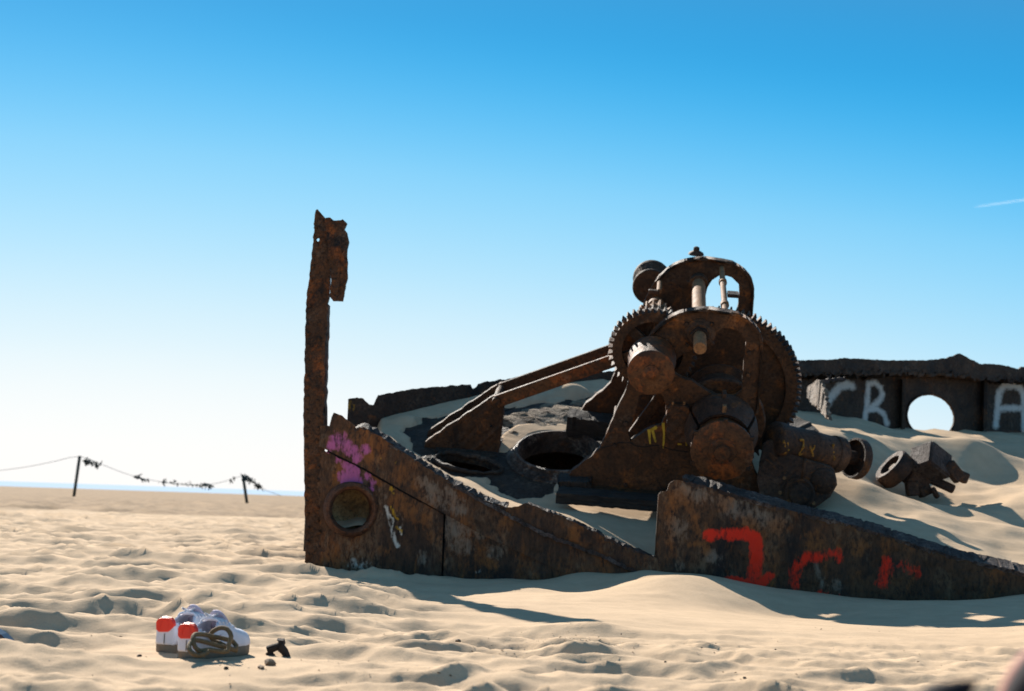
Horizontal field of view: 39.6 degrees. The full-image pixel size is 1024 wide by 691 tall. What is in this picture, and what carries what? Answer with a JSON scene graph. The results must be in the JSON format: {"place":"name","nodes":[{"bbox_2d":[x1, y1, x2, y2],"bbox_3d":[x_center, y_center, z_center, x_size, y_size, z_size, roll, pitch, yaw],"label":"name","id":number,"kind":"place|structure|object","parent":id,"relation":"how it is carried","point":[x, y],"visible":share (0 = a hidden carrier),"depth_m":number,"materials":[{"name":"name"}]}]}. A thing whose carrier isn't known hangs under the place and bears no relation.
{"place":"outdoors","nodes":[
{"label":"outdoors","id":0,"kind":"place"},
{"bbox_2d":[0,481,303,495],"bbox_3d":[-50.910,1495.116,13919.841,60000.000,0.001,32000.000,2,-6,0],"label":"sea","id":1,"kind":"structure","parent":0,"point":[136,488],"depth_m":569.17,"materials":[{"name":"blue liquid"}]},
{"bbox_2d":[0,486,1023,690],"bbox_3d":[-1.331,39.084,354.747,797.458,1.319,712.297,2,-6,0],"label":"beach","id":2,"kind":"structure","parent":0,"point":[105,568],"depth_m":5.45,"materials":[{"name":"beige sand"}]},
{"bbox_2d":[0,629,14,640],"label":"plastic scrap","id":3,"kind":"object","parent":2,"relation":"on","point":[4,634],"visible":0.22,"depth_m":3.94,"materials":[{"name":"plastic"}]},
{"bbox_2d":[0,456,280,502],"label":"rope fence","id":4,"kind":"object","parent":2,"relation":"on","point":[247,478],"visible":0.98,"depth_m":46.74,"materials":[{"name":"brown wood"}]},
{"bbox_2d":[156,604,205,652],"bbox_3d":[-0.895,0.787,3.974,0.111,0.126,0.253,0,-7,21],"label":"sneaker","id":5,"kind":"object","parent":2,"relation":"on","point":[167,634],"visible":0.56,"depth_m":3.87,"materials":[{"name":"white leather"}]},
{"bbox_2d":[178,610,249,658],"bbox_3d":[-0.799,0.775,3.824,0.111,0.126,0.253,-1,-7,22],"label":"sneaker","id":6,"kind":"object","parent":2,"relation":"on","point":[209,622],"visible":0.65,"depth_m":3.81,"materials":[{"name":"white leather"}]},
{"bbox_2d":[186,625,238,657],"bbox_3d":[-0.775,0.764,3.676,0.088,0.073,0.163,-1,-7,22],"label":"rope","id":7,"kind":"object","parent":6,"relation":"attached to","point":[214,641],"visible":1,"depth_m":3.67,"materials":[{"name":"beige fabric"}]},
{"bbox_2d":[264,658,275,665],"bbox_3d":[-0.622,0.814,3.650,0.026,0.023,0.052,5,-7,-24],"label":"stone","id":8,"kind":"object","parent":2,"relation":"on","point":[269,662],"visible":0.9,"depth_m":3.63,"materials":[{"name":"grey stone"}]},
{"bbox_2d":[266,638,289,656],"bbox_3d":[-0.644,0.838,3.922,0.070,0.059,0.034,2,-6,0],"label":"driftwood","id":9,"kind":"object","parent":2,"relation":"on","point":[280,647],"visible":0.89,"depth_m":3.91,"materials":[{"name":"brown wood"}]},
{"bbox_2d":[303,209,1023,600],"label":"shipwreck","id":10,"kind":"object","parent":2,"relation":"on","point":[375,497],"visible":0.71,"depth_m":8.53,"materials":[{"name":"brown metal"}]},
{"bbox_2d":[424,344,613,456],"bbox_3d":[0.118,0.354,9.807,1.568,0.865,0.448,-1,-7,25],"label":"stay bracket","id":11,"kind":"object","parent":10,"relation":"on","point":[475,425],"visible":0.94,"depth_m":9.81,"materials":[{"name":"brown metal"}]},
{"bbox_2d":[569,246,801,493],"bbox_3d":[1.156,0.162,9.367,1.573,1.782,2.044,2,-6,0],"label":"anchor winch","id":12,"kind":"object","parent":10,"relation":"on","point":[696,386],"visible":0.96,"depth_m":8.91,"materials":[{"name":"brown metal"}]},
{"bbox_2d":[377,379,1023,564],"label":"drifted sand","id":13,"kind":"structure","parent":2,"relation":"on","point":[981,511],"depth_m":9.62,"materials":[{"name":"beige sand"}]},
{"bbox_2d":[557,472,591,487],"bbox_3d":[0.395,0.872,9.026,0.228,0.137,0.172,1,-6,5],"label":"timber","id":14,"kind":"object","parent":13,"relation":"on","point":[566,479],"visible":0.73,"depth_m":8.97,"materials":[{"name":"grey wood"}]},
{"bbox_2d":[566,407,613,441],"bbox_3d":[0.639,0.579,10.112,0.517,0.279,0.257,2,-6,0],"label":"timber","id":15,"kind":"object","parent":13,"relation":"on","point":[591,424],"visible":0.61,"depth_m":10.04,"materials":[{"name":"grey wood"}]},
{"bbox_2d":[556,486,657,511],"bbox_3d":[0.608,0.957,8.881,0.666,0.142,0.138,1,-6,6],"label":"timber","id":16,"kind":"object","parent":13,"relation":"on","point":[604,498],"visible":0.91,"depth_m":8.84,"materials":[{"name":"wood"}]},
{"bbox_2d":[757,421,872,507],"bbox_3d":[1.909,0.773,9.025,0.777,0.557,0.518,2,-6,0],"label":"winch motor","id":17,"kind":"object","parent":13,"relation":"on","point":[800,466],"visible":0.97,"depth_m":8.84,"materials":[{"name":"brown metal"}]},
{"bbox_2d":[876,451,913,487],"bbox_3d":[2.645,0.857,9.824,0.249,0.262,0.284,2,-6,0],"label":"pulley wheel","id":18,"kind":"object","parent":13,"relation":"on","point":[894,469],"visible":1,"depth_m":9.73,"materials":[{"name":"brown metal"}]},
{"bbox_2d":[902,441,969,498],"bbox_3d":[2.923,0.863,9.835,0.410,0.393,0.274,4,-6,-17],"label":"broken casting","id":19,"kind":"object","parent":13,"relation":"on","point":[935,464],"visible":0.91,"depth_m":9.78,"materials":[{"name":"brown metal"}]},
{"bbox_2d":[0,0,1023,490],"label":"sky","id":20,"kind":"structure","parent":0,"point":[500,174],"materials":[{"name":"blue"}]},
{"bbox_2d":[49,621,993,685],"bbox_3d":[0.582,0.990,4.699,4.094,0.133,2.308,4,-7,-21],"label":"shell grit","id":21,"kind":"object","parent":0,"point":[498,654],"visible":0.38,"depth_m":4.14,"materials":[{"name":"beige"}]},
{"bbox_2d":[91,623,987,685],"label":"dry weed bits","id":22,"kind":"object","parent":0,"point":[501,650],"visible":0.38,"depth_m":4.20,"materials":[{"name":"brown plant"}]},
{"bbox_2d":[920,652,1023,690],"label":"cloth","id":23,"kind":"object","parent":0,"point":[1013,679],"visible":1,"depth_m":0.98,"materials":[{"name":"white fabric"}]}
]}

